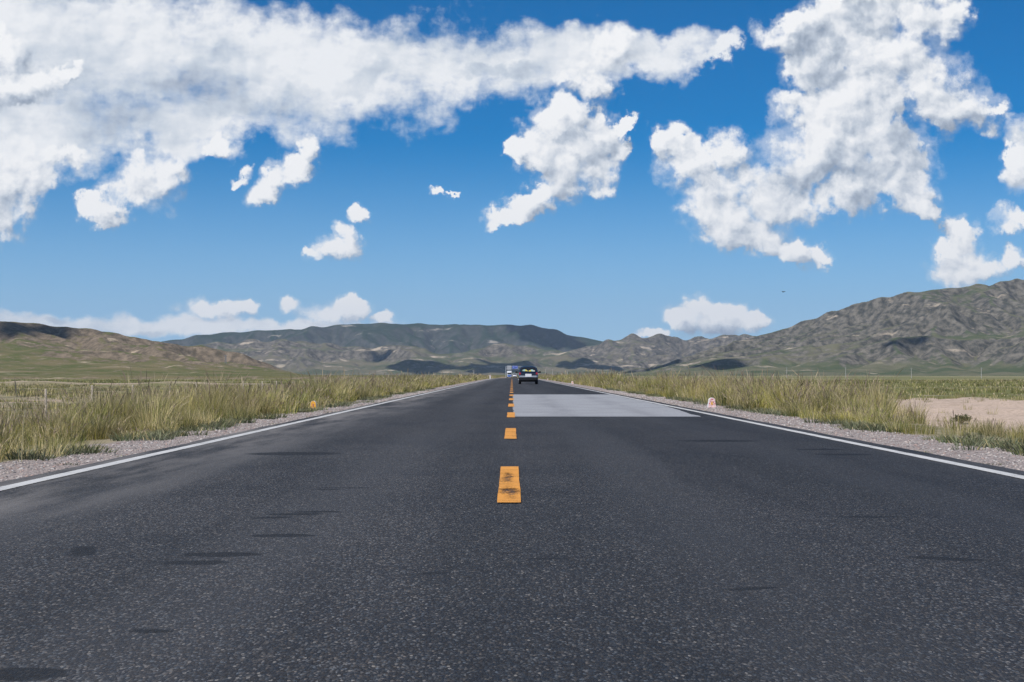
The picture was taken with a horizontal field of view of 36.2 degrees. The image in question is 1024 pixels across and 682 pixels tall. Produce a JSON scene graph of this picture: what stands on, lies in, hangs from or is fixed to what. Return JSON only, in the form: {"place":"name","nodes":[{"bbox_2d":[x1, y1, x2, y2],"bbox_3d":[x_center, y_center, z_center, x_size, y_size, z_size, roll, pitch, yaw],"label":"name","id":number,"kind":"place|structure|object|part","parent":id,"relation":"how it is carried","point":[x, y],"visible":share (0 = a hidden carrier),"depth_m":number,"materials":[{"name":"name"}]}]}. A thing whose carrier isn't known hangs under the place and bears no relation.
{"place":"outdoors","nodes":[
{"label":"outdoors","id":0,"kind":"place"},
{"bbox_2d":[0,321,517,378],"bbox_3d":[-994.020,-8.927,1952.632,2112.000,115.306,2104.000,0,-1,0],"label":"hills","id":1,"kind":"structure","parent":0,"point":[34,351],"depth_m":1884.61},
{"bbox_2d":[162,323,602,353],"bbox_3d":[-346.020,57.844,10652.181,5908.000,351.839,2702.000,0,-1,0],"label":"mountain range","id":2,"kind":"structure","parent":0,"point":[448,338],"depth_m":10211.34,"materials":[{"name":"grey stone"}]},
{"bbox_2d":[196,339,637,374],"bbox_3d":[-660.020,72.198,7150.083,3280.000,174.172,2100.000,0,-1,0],"label":"foothills","id":3,"kind":"structure","parent":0,"point":[333,359],"depth_m":6877.88,"materials":[{"name":"grey stone"}]},
{"bbox_2d":[0,378,1023,681],"bbox_3d":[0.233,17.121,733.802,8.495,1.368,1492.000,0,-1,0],"label":"road","id":4,"kind":"structure","parent":0,"point":[504,530],"depth_m":7.29,"materials":[{"name":"grey asphalt"}]},
{"bbox_2d":[507,371,511,377],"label":"truck","id":5,"kind":"object","parent":4,"relation":"on","point":[509,373],"visible":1,"depth_m":799.89,"materials":[{"name":"white paint"}]},
{"bbox_2d":[515,366,540,383],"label":"car","id":6,"kind":"object","parent":4,"relation":"on","point":[527,373],"visible":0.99,"depth_m":132.00,"materials":[{"name":"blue metal"}]},
{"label":"rear window","id":7,"kind":"part","parent":6,"relation":"part of","materials":[{"name":"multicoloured glass"}]},
{"bbox_2d":[0,375,1023,481],"bbox_3d":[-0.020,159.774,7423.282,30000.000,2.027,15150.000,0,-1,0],"label":"ground","id":8,"kind":"structure","parent":0,"point":[1009,411],"depth_m":52.17,"materials":[{"name":"soil"}]},
{"bbox_2d":[3,378,386,412],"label":"wire fence","id":9,"kind":"object","parent":8,"relation":"on","point":[45,393],"visible":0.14,"depth_m":48.94,"materials":[{"name":"metal"}]},
{"bbox_2d":[310,401,316,407],"bbox_3d":[-4.857,1.584,38.271,0.182,0.240,0.123,0,-1,0],"label":"marker stone","id":10,"kind":"object","parent":8,"relation":"on","point":[313,404],"visible":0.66,"depth_m":38.21,"materials":[{"name":"stone"}]},
{"bbox_2d":[0,364,1023,461],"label":"grass","id":11,"kind":"structure","parent":8,"relation":"on","point":[87,424],"depth_m":32.91,"materials":[{"name":"green plant"}]},
{"bbox_2d":[0,378,1023,437],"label":"grass","id":12,"kind":"structure","parent":8,"relation":"on","point":[24,392],"depth_m":140.85,"materials":[{"name":"green plant"}]},
{"bbox_2d":[0,390,1023,481],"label":"gravel","id":13,"kind":"structure","parent":8,"relation":"on","point":[663,400],"depth_m":22.42,"materials":[{"name":"grey gravel"}]},
{"bbox_2d":[2,387,1023,465],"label":"weeds","id":14,"kind":"object","parent":8,"relation":"on","point":[968,440],"visible":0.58,"depth_m":22.10,"materials":[{"name":"green plant"}]},
{"bbox_2d":[506,366,521,369],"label":"road sign gantry","id":15,"kind":"object","parent":8,"relation":"on","point":[510,368],"visible":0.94,"depth_m":904.82,"materials":[{"name":"metal"}]},
{"bbox_2d":[707,398,715,406],"bbox_3d":[5.256,1.629,41.171,0.231,0.275,0.154,0,-1,0],"label":"marker stone","id":16,"kind":"object","parent":8,"relation":"on","point":[711,402],"visible":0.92,"depth_m":41.10,"materials":[{"name":"stone"}]},
{"bbox_2d":[952,413,970,422],"bbox_3d":[13.808,2.396,48.162,0.687,0.359,0.654,-1,-1,32],"label":"shrub","id":17,"kind":"object","parent":8,"relation":"on","point":[959,416],"visible":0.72,"depth_m":48.07,"materials":[{"name":"green plant"}]},
{"bbox_2d":[0,0,1023,341],"label":"sky","id":18,"kind":"structure","parent":0,"point":[600,170],"materials":[{"name":"blue"}]},
{"bbox_2d":[568,334,755,367],"bbox_3d":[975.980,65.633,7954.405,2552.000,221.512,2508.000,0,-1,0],"label":"foothills","id":19,"kind":"structure","parent":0,"point":[635,350],"depth_m":7962.10,"materials":[{"name":"grey stone"}]},
{"bbox_2d":[578,278,1023,375],"bbox_3d":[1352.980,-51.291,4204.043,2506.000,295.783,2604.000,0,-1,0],"label":"mountain","id":20,"kind":"structure","parent":0,"point":[973,330],"depth_m":3935.64,"materials":[{"name":"grey stone"}]}
]}

